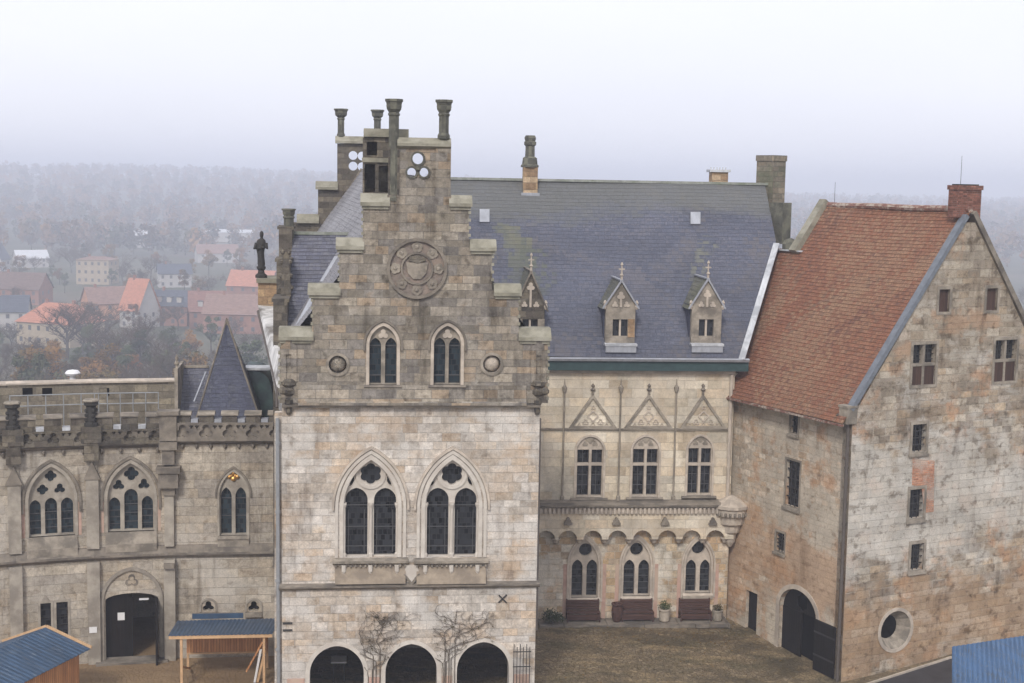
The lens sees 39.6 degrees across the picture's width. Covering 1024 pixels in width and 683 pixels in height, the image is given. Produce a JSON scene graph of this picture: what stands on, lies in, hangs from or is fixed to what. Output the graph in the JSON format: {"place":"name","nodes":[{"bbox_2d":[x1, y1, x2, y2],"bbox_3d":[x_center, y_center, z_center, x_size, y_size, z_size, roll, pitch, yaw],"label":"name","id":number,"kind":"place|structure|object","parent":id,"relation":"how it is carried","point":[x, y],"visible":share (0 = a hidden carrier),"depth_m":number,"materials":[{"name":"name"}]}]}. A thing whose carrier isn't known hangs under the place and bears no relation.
{"place":"outdoors","nodes":[
{"label":"outdoors","id":0,"kind":"place"},
{"bbox_2d":[0,173,1023,380],"bbox_3d":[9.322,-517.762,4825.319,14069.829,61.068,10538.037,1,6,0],"label":"town land","id":1,"kind":"structure","parent":0,"point":[1014,269],"depth_m":871.71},
{"bbox_2d":[0,243,10,271],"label":"town house","id":2,"kind":"structure","parent":1,"relation":"on","point":[5,256],"depth_m":706.34,"materials":[{"name":"paint"}]},
{"bbox_2d":[0,350,12,380],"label":"bare tree","id":3,"kind":"object","parent":1,"relation":"on","point":[5,365],"visible":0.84,"depth_m":319.25,"materials":[{"name":"grey plant"}]},
{"bbox_2d":[0,342,14,368],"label":"bare tree","id":4,"kind":"object","parent":1,"relation":"on","point":[6,348],"visible":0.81,"depth_m":355.80,"materials":[{"name":"grey plant"}]},
{"bbox_2d":[0,321,23,345],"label":"bare tree","id":5,"kind":"object","parent":1,"relation":"on","point":[12,334],"visible":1,"depth_m":398.66,"materials":[{"name":"grey plant"}]},
{"bbox_2d":[0,292,31,329],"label":"town house","id":6,"kind":"structure","parent":1,"relation":"on","point":[13,308],"depth_m":460.52,"materials":[{"name":"stone"}]},
{"bbox_2d":[11,255,30,271],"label":"autumn tree","id":7,"kind":"object","parent":1,"relation":"on","point":[16,258],"visible":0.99,"depth_m":639.02,"materials":[{"name":"grey plant"}]},
{"bbox_2d":[0,269,54,304],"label":"town house","id":8,"kind":"structure","parent":1,"relation":"on","point":[38,287],"depth_m":541.11,"materials":[{"name":"brick"}]},
{"bbox_2d":[11,250,49,267],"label":"town house","id":9,"kind":"structure","parent":1,"relation":"on","point":[39,254],"depth_m":753.34,"materials":[{"name":"white paint"}]},
{"bbox_2d":[3,343,61,374],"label":"bare tree","id":10,"kind":"object","parent":1,"relation":"on","point":[14,353],"visible":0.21,"depth_m":300.62,"materials":[{"name":"grey plant"}]},
{"bbox_2d":[10,336,56,354],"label":"bare tree","id":11,"kind":"object","parent":1,"relation":"on","point":[36,343],"visible":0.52,"depth_m":335.16,"materials":[{"name":"grey plant"}]},
{"bbox_2d":[10,342,66,380],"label":"autumn tree","id":12,"kind":"object","parent":1,"relation":"on","point":[28,354],"visible":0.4,"depth_m":262.57,"materials":[{"name":"brown plant"}]},
{"bbox_2d":[11,352,67,380],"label":"green tree","id":13,"kind":"object","parent":1,"relation":"on","point":[39,362],"visible":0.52,"depth_m":250.22,"materials":[{"name":"green plant"}]},
{"bbox_2d":[44,338,69,367],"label":"autumn tree","id":14,"kind":"object","parent":1,"relation":"on","point":[51,343],"visible":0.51,"depth_m":323.16,"materials":[{"name":"brown plant"}]},
{"bbox_2d":[14,299,105,347],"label":"town house","id":15,"kind":"structure","parent":1,"relation":"on","point":[28,322],"depth_m":417.31,"materials":[{"name":"beige paint"}]},
{"bbox_2d":[32,299,99,358],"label":"bare tree","id":16,"kind":"object","parent":1,"relation":"on","point":[62,311],"visible":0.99,"depth_m":382.61,"materials":[{"name":"grey plant"}]},
{"bbox_2d":[57,248,82,272],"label":"bare tree","id":17,"kind":"object","parent":1,"relation":"on","point":[67,253],"visible":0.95,"depth_m":712.44,"materials":[{"name":"grey plant"}]},
{"bbox_2d":[65,347,84,367],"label":"green tree","id":18,"kind":"object","parent":1,"relation":"on","point":[77,350],"visible":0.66,"depth_m":318.18,"materials":[{"name":"green plant"}]},
{"bbox_2d":[77,323,95,352],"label":"green tree","id":19,"kind":"object","parent":1,"relation":"on","point":[84,329],"visible":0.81,"depth_m":375.11,"materials":[{"name":"green plant"}]},
{"bbox_2d":[0,378,174,666],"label":"gallery wing","id":20,"kind":"structure","parent":1,"relation":"on","point":[83,548],"depth_m":60.95,"materials":[{"name":"beige stone"}]},
{"bbox_2d":[38,596,53,627],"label":"window","id":21,"kind":"structure","parent":20,"relation":"in","point":[45,607],"depth_m":60.95,"materials":[{"name":"stone"}]},
{"bbox_2d":[21,459,81,558],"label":"tracery window","id":22,"kind":"structure","parent":20,"relation":"in","point":[51,501],"depth_m":60.54,"materials":[{"name":"stone"}]},
{"bbox_2d":[54,595,70,635],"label":"window","id":23,"kind":"structure","parent":20,"relation":"in","point":[62,622],"depth_m":61.19,"materials":[{"name":"glass"}]},
{"bbox_2d":[9,392,158,425],"bbox_3d":[-18.572,3.299,61.908,6.221,2.105,0.225,-1,7,-16],"label":"terrace railing","id":24,"kind":"object","parent":20,"relation":"on","point":[81,404],"visible":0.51,"depth_m":61.90,"materials":[{"name":"metal"}]},
{"bbox_2d":[106,593,132,656],"bbox_3d":[-17.147,12.371,62.114,1.138,2.999,0.090,0,7,-13],"label":"door leaf","id":25,"kind":"structure","parent":20,"relation":"in","point":[119,608],"depth_m":62.08,"materials":[{"name":"black wood"}]},
{"bbox_2d":[100,456,160,552],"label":"tracery window","id":26,"kind":"structure","parent":20,"relation":"in","point":[129,503],"depth_m":61.43,"materials":[{"name":"stone"}]},
{"bbox_2d":[155,598,158,665],"bbox_3d":[-15.425,12.596,61.760,0.108,2.692,1.048,0,7,-12],"label":"door leaf","id":27,"kind":"structure","parent":20,"relation":"in","point":[156,601],"depth_m":61.26,"materials":[{"name":"black wood"}]},
{"bbox_2d":[62,302,125,353],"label":"bare tree","id":28,"kind":"object","parent":1,"relation":"on","point":[99,314],"visible":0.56,"depth_m":396.46,"materials":[{"name":"grey plant"}]},
{"bbox_2d":[76,254,118,284],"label":"town house","id":29,"kind":"structure","parent":1,"relation":"on","point":[91,270],"depth_m":632.17,"materials":[{"name":"beige paint"}]},
{"bbox_2d":[76,365,120,378],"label":"autumn tree","id":30,"kind":"object","parent":1,"relation":"on","point":[86,375],"visible":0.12,"depth_m":238.49,"materials":[{"name":"brown plant"}]},
{"bbox_2d":[78,343,123,377],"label":"autumn tree","id":31,"kind":"object","parent":1,"relation":"on","point":[103,357],"visible":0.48,"depth_m":289.79,"materials":[{"name":"brown plant"}]},
{"bbox_2d":[79,284,125,319],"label":"town house","id":32,"kind":"structure","parent":1,"relation":"on","point":[106,297],"depth_m":496.52,"materials":[{"name":"red brick"}]},
{"bbox_2d":[86,310,123,351],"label":"bare tree","id":33,"kind":"object","parent":1,"relation":"on","point":[101,324],"visible":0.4,"depth_m":402.77,"materials":[{"name":"grey plant"}]},
{"bbox_2d":[100,244,118,257],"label":"autumn tree","id":34,"kind":"object","parent":1,"relation":"on","point":[107,247],"visible":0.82,"depth_m":740.05,"materials":[{"name":"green plant"}]},
{"bbox_2d":[83,324,143,362],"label":"bare tree","id":35,"kind":"object","parent":1,"relation":"on","point":[112,337],"visible":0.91,"depth_m":330.65,"materials":[{"name":"grey plant"}]},
{"bbox_2d":[103,364,145,377],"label":"bare tree","id":36,"kind":"object","parent":1,"relation":"on","point":[133,374],"visible":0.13,"depth_m":263.50,"materials":[{"name":"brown plant"}]},
{"bbox_2d":[109,344,140,377],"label":"green tree","id":37,"kind":"object","parent":1,"relation":"on","point":[124,359],"visible":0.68,"depth_m":301.67,"materials":[{"name":"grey plant"}]},
{"bbox_2d":[125,303,143,329],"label":"autumn tree","id":38,"kind":"object","parent":1,"relation":"on","point":[128,318],"visible":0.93,"depth_m":463.20,"materials":[{"name":"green plant"}]},
{"bbox_2d":[117,319,152,358],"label":"bare tree","id":39,"kind":"object","parent":1,"relation":"on","point":[140,327],"visible":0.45,"depth_m":356.00,"materials":[{"name":"grey plant"}]},
{"bbox_2d":[115,315,158,360],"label":"bare tree","id":40,"kind":"object","parent":1,"relation":"on","point":[150,328],"visible":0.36,"depth_m":379.35,"materials":[{"name":"grey plant"}]},
{"bbox_2d":[117,275,161,327],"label":"town house","id":41,"kind":"structure","parent":1,"relation":"on","point":[140,292],"depth_m":474.19,"materials":[{"name":"orange tile"}]},
{"bbox_2d":[124,329,155,364],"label":"green tree","id":42,"kind":"object","parent":1,"relation":"on","point":[135,345],"visible":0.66,"depth_m":331.83,"materials":[{"name":"green plant"}]},
{"bbox_2d":[129,332,171,370],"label":"bare tree","id":43,"kind":"object","parent":1,"relation":"on","point":[157,343],"visible":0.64,"depth_m":335.50,"materials":[{"name":"grey plant"}]},
{"bbox_2d":[137,256,164,279],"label":"bare tree","id":44,"kind":"object","parent":1,"relation":"on","point":[157,260],"visible":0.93,"depth_m":662.40,"materials":[{"name":"grey plant"}]},
{"bbox_2d":[128,344,187,377],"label":"bare tree","id":45,"kind":"object","parent":1,"relation":"on","point":[169,367],"visible":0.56,"depth_m":283.43,"materials":[{"name":"grey plant"}]},
{"bbox_2d":[152,325,179,373],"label":"green tree","id":46,"kind":"object","parent":1,"relation":"on","point":[168,335],"visible":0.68,"depth_m":351.92,"materials":[{"name":"green plant"}]},
{"bbox_2d":[154,287,192,325],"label":"town house","id":47,"kind":"structure","parent":1,"relation":"on","point":[168,298],"depth_m":481.93,"materials":[{"name":"paint"}]},
{"bbox_2d":[156,261,192,287],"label":"town house","id":48,"kind":"structure","parent":1,"relation":"on","point":[167,274],"depth_m":620.53,"materials":[{"name":"paint"}]},
{"bbox_2d":[160,304,188,330],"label":"bare tree","id":49,"kind":"object","parent":1,"relation":"on","point":[174,311],"visible":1,"depth_m":465.98,"materials":[{"name":"grey plant"}]},
{"bbox_2d":[177,270,191,289],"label":"autumn tree","id":50,"kind":"object","parent":1,"relation":"on","point":[184,281],"visible":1,"depth_m":588.00,"materials":[{"name":"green plant"}]},
{"bbox_2d":[164,351,209,377],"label":"autumn tree","id":51,"kind":"object","parent":1,"relation":"on","point":[196,361],"visible":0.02,"depth_m":257.27,"materials":[{"name":"brown plant"}]},
{"bbox_2d":[173,341,200,362],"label":"green tree","id":52,"kind":"object","parent":1,"relation":"on","point":[185,345],"visible":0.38,"depth_m":331.93,"materials":[{"name":"green plant"}]},
{"bbox_2d":[178,329,203,352],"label":"autumn tree","id":53,"kind":"object","parent":1,"relation":"on","point":[193,342],"visible":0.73,"depth_m":369.59,"materials":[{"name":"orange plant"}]},
{"bbox_2d":[188,288,226,328],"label":"town house","id":54,"kind":"structure","parent":1,"relation":"on","point":[196,299],"depth_m":474.55,"materials":[{"name":"brick"}]},
{"bbox_2d":[196,316,220,351],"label":"green tree","id":55,"kind":"object","parent":1,"relation":"on","point":[210,335],"visible":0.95,"depth_m":400.55,"materials":[{"name":"green plant"}]},
{"bbox_2d":[201,249,218,275],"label":"autumn tree","id":56,"kind":"object","parent":1,"relation":"on","point":[210,261],"visible":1,"depth_m":701.89,"materials":[{"name":"plant"}]},
{"bbox_2d":[194,242,239,262],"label":"town house","id":57,"kind":"structure","parent":1,"relation":"on","point":[218,250],"depth_m":836.39,"materials":[{"name":"pink tile"}]},
{"bbox_2d":[205,229,254,241],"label":"town house","id":58,"kind":"structure","parent":1,"relation":"on","point":[223,234],"depth_m":1047.14,"materials":[{"name":"white paint"}]},
{"bbox_2d":[201,291,261,333],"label":"town house","id":59,"kind":"structure","parent":1,"relation":"on","point":[243,307],"depth_m":461.73,"materials":[{"name":"brick"}]},
{"bbox_2d":[222,316,246,335],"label":"bare tree","id":60,"kind":"object","parent":1,"relation":"on","point":[234,322],"visible":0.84,"depth_m":439.05,"materials":[{"name":"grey plant"}]},
{"bbox_2d":[232,247,246,266],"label":"autumn tree","id":61,"kind":"object","parent":1,"relation":"on","point":[239,255],"visible":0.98,"depth_m":733.89,"materials":[{"name":"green plant"}]},
{"bbox_2d":[234,329,263,353],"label":"bare tree","id":62,"kind":"object","parent":1,"relation":"on","point":[249,338],"visible":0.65,"depth_m":365.23,"materials":[{"name":"grey plant"}]},
{"bbox_2d":[225,267,275,293],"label":"town house","id":63,"kind":"structure","parent":1,"relation":"on","point":[242,281],"depth_m":569.18,"materials":[{"name":"brick"}]},
{"bbox_2d":[238,338,268,364],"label":"green tree","id":64,"kind":"object","parent":1,"relation":"on","point":[255,345],"visible":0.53,"depth_m":287.96,"materials":[{"name":"green plant"}]},
{"bbox_2d":[256,99,551,682],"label":"gable house","id":65,"kind":"structure","parent":1,"relation":"on","point":[407,350],"depth_m":55.84,"materials":[{"name":"stone"}]},
{"bbox_2d":[253,231,267,277],"bbox_3d":[-10.925,-3.803,62.091,0.588,2.050,0.526,4,7,27],"label":"statue","id":66,"kind":"object","parent":65,"relation":"on","point":[260,245],"visible":1,"depth_m":62.01,"materials":[{"name":"black stone"}]},
{"bbox_2d":[332,446,408,584],"bbox_3d":[-5.550,6.797,55.968,3.025,5.472,0.915,1,6,0],"label":"tracery window","id":67,"kind":"structure","parent":65,"relation":"in","point":[370,500],"depth_m":56.08,"materials":[{"name":"stone"}]},
{"bbox_2d":[363,319,402,387],"bbox_3d":[-5.013,0.462,55.281,1.526,2.694,0.480,0,6,-6],"label":"window","id":68,"kind":"structure","parent":65,"relation":"in","point":[382,343],"depth_m":55.35,"materials":[{"name":"grey stone"}]},
{"bbox_2d":[359,610,418,682],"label":"climbing vine","id":69,"kind":"object","parent":65,"relation":"attached to","point":[382,626],"visible":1,"depth_m":56.44,"materials":[{"name":"brown plant"}]},
{"bbox_2d":[428,319,466,387],"bbox_3d":[-2.533,0.465,55.552,1.521,2.705,0.480,0,6,-6],"label":"window","id":70,"kind":"structure","parent":65,"relation":"in","point":[447,350],"depth_m":55.62,"materials":[{"name":"grey stone"}]},
{"bbox_2d":[414,446,489,584],"bbox_3d":[-2.373,6.841,56.319,3.012,5.504,0.913,1,6,0],"label":"tracery window","id":71,"kind":"structure","parent":65,"relation":"in","point":[451,523],"depth_m":56.43,"materials":[{"name":"stone"}]},
{"bbox_2d":[432,604,493,682],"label":"climbing vine","id":72,"kind":"object","parent":65,"relation":"attached to","point":[446,649],"visible":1,"depth_m":56.80,"materials":[{"name":"brown plant"}]},
{"bbox_2d":[0,160,1023,266],"bbox_3d":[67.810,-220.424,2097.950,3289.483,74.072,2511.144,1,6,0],"label":"woods","id":73,"kind":"object","parent":1,"relation":"on","point":[992,216],"visible":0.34,"depth_m":1426.81,"materials":[{"name":"grey plant"}]},
{"bbox_2d":[726,163,1023,681],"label":"red roofed house","id":74,"kind":"structure","parent":1,"relation":"on","point":[877,469],"depth_m":64.50,"materials":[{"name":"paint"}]},
{"bbox_2d":[748,591,756,630],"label":"door","id":75,"kind":"structure","parent":74,"relation":"in","point":[752,616],"depth_m":68.46,"materials":[{"name":"wood"}]},
{"bbox_2d":[772,529,785,557],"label":"window","id":76,"kind":"structure","parent":74,"relation":"in","point":[782,535],"depth_m":66.18,"materials":[{"name":"grey stone"}]},
{"bbox_2d":[781,456,801,513],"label":"window","id":77,"kind":"structure","parent":74,"relation":"in","point":[795,468],"depth_m":65.25,"materials":[{"name":"black glass"}]},
{"bbox_2d":[787,414,799,438],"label":"window","id":78,"kind":"structure","parent":74,"relation":"in","point":[796,421],"depth_m":64.96,"materials":[{"name":"grey stone"}]},
{"bbox_2d":[906,485,926,523],"bbox_3d":[18.107,7.274,63.586,1.072,1.685,0.785,1,6,0],"label":"window","id":79,"kind":"structure","parent":74,"relation":"in","point":[913,497],"depth_m":63.67,"materials":[{"name":"grey stone"}]},
{"bbox_2d":[907,539,926,575],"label":"window","id":80,"kind":"structure","parent":74,"relation":"in","point":[913,556],"depth_m":64.00,"materials":[{"name":"grey stone"}]},
{"bbox_2d":[909,420,929,457],"bbox_3d":[18.121,4.310,63.235,1.047,1.598,0.772,1,6,0],"label":"window","id":81,"kind":"structure","parent":74,"relation":"in","point":[916,430],"depth_m":63.32,"materials":[{"name":"grey stone"}]},
{"bbox_2d":[909,340,938,388],"bbox_3d":[18.213,1.007,62.932,1.460,2.084,0.952,1,6,0],"label":"window","id":82,"kind":"structure","parent":74,"relation":"in","point":[921,366],"depth_m":62.93,"materials":[{"name":"beige wood"}]},
{"bbox_2d":[991,336,1019,384],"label":"window","id":83,"kind":"structure","parent":74,"relation":"in","point":[1003,363],"depth_m":65.20,"materials":[{"name":"grey stone"}]},
{"bbox_2d":[0,0,1023,195],"label":"sky","id":84,"kind":"structure","parent":0,"point":[857,96],"materials":[{"name":"white"}]},
{"bbox_2d":[79,616,951,682],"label":"courtyard","id":85,"kind":"structure","parent":0,"point":[600,661],"depth_m":63.01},
{"bbox_2d":[0,625,91,682],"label":"market stall","id":86,"kind":"object","parent":85,"relation":"on","point":[46,654],"visible":1,"depth_m":55.32,"materials":[{"name":"blue metal"}]},
{"bbox_2d":[156,318,274,660],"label":"stair tower","id":87,"kind":"structure","parent":85,"relation":"on","point":[214,471],"depth_m":62.06,"materials":[{"name":"stone"}]},
{"bbox_2d":[199,598,216,612],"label":"trefoil window","id":88,"kind":"structure","parent":87,"relation":"in","point":[208,604],"depth_m":62.34,"materials":[{"name":"grey stone"}]},
{"bbox_2d":[215,466,251,546],"bbox_3d":[-12.160,7.326,62.092,1.571,3.856,0.450,0,6,-7],"label":"twin light window","id":89,"kind":"structure","parent":87,"relation":"in","point":[233,507],"depth_m":62.12,"materials":[{"name":"stone"}]},
{"bbox_2d":[245,598,261,617],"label":"trefoil window","id":90,"kind":"structure","parent":87,"relation":"in","point":[253,604],"depth_m":62.56,"materials":[{"name":"grey stone"}]},
{"bbox_2d":[168,613,274,682],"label":"market stall","id":91,"kind":"object","parent":85,"relation":"on","point":[227,636],"visible":0.96,"depth_m":60.44,"materials":[{"name":"blue metal"}]},
{"bbox_2d":[331,656,346,681],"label":"sign","id":92,"kind":"object","parent":85,"relation":"on","point":[339,659],"visible":1,"depth_m":59.82,"materials":[{"name":"grey metal"}]},
{"bbox_2d":[450,135,794,618],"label":"hall range","id":93,"kind":"structure","parent":85,"relation":"on","point":[642,300],"depth_m":68.84,"materials":[{"name":"stone"}]},
{"bbox_2d":[562,534,605,618],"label":"round light window","id":94,"kind":"structure","parent":93,"relation":"in","point":[580,580],"depth_m":68.90,"materials":[{"name":"stone"}]},
{"bbox_2d":[570,434,607,499],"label":"mullioned window","id":95,"kind":"structure","parent":93,"relation":"in","point":[589,458],"depth_m":68.40,"materials":[{"name":"stone"}]},
{"bbox_2d":[615,534,658,617],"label":"round light window","id":96,"kind":"structure","parent":93,"relation":"in","point":[635,574],"depth_m":69.10,"materials":[{"name":"stone"}]},
{"bbox_2d":[626,435,662,499],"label":"mullioned window","id":97,"kind":"structure","parent":93,"relation":"in","point":[645,472],"depth_m":68.63,"materials":[{"name":"stone"}]},
{"bbox_2d":[676,535,718,616],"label":"round light window","id":98,"kind":"structure","parent":93,"relation":"in","point":[695,578],"depth_m":69.34,"materials":[{"name":"stone"}]},
{"bbox_2d":[681,434,716,498],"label":"mullioned window","id":99,"kind":"structure","parent":93,"relation":"in","point":[700,454],"depth_m":68.85,"materials":[{"name":"stone"}]},
{"bbox_2d":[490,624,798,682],"bbox_3d":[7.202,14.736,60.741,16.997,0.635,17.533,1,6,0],"label":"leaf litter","id":100,"kind":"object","parent":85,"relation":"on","point":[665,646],"visible":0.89,"depth_m":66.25,"materials":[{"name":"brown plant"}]},
{"bbox_2d":[867,656,951,682],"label":"roof","id":101,"kind":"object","parent":85,"relation":"on","point":[939,671],"visible":0.82,"depth_m":62.77,"materials":[{"name":"stone"}]},
{"bbox_2d":[952,636,1023,682],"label":"market stall","id":102,"kind":"object","parent":85,"relation":"on","point":[997,661],"visible":1,"depth_m":56.51,"materials":[{"name":"blue metal"}]},
{"bbox_2d":[538,617,729,627],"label":"pavement","id":103,"kind":"structure","parent":0,"point":[675,622],"depth_m":68.37,"materials":[{"name":"grey stone"}]},
{"bbox_2d":[542,608,564,623],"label":"shrub","id":104,"kind":"object","parent":103,"relation":"on","point":[555,615],"visible":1,"depth_m":68.00,"materials":[{"name":"green plant"}]},
{"bbox_2d":[566,598,600,622],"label":"bench","id":105,"kind":"object","parent":103,"relation":"on","point":[586,610],"visible":1,"depth_m":68.64,"materials":[{"name":"brown wood"}]},
{"bbox_2d":[611,602,622,621],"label":"trash bin","id":106,"kind":"object","parent":103,"relation":"on","point":[617,611],"visible":1,"depth_m":68.31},
{"bbox_2d":[620,598,653,621],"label":"bench","id":107,"kind":"object","parent":103,"relation":"on","point":[625,616],"visible":0.99,"depth_m":68.85,"materials":[{"name":"brown wood"}]},
{"bbox_2d":[657,600,671,621],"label":"planter","id":108,"kind":"object","parent":103,"relation":"on","point":[664,609],"visible":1,"depth_m":68.54,"materials":[{"name":"stone"}]},
{"bbox_2d":[678,598,711,621],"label":"bench","id":109,"kind":"object","parent":103,"relation":"on","point":[704,611],"visible":1,"depth_m":69.12,"materials":[{"name":"brown wood"}]},
{"bbox_2d":[712,604,722,621],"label":"planter","id":110,"kind":"object","parent":103,"relation":"on","point":[717,610],"visible":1,"depth_m":68.78,"materials":[{"name":"grey stone"}]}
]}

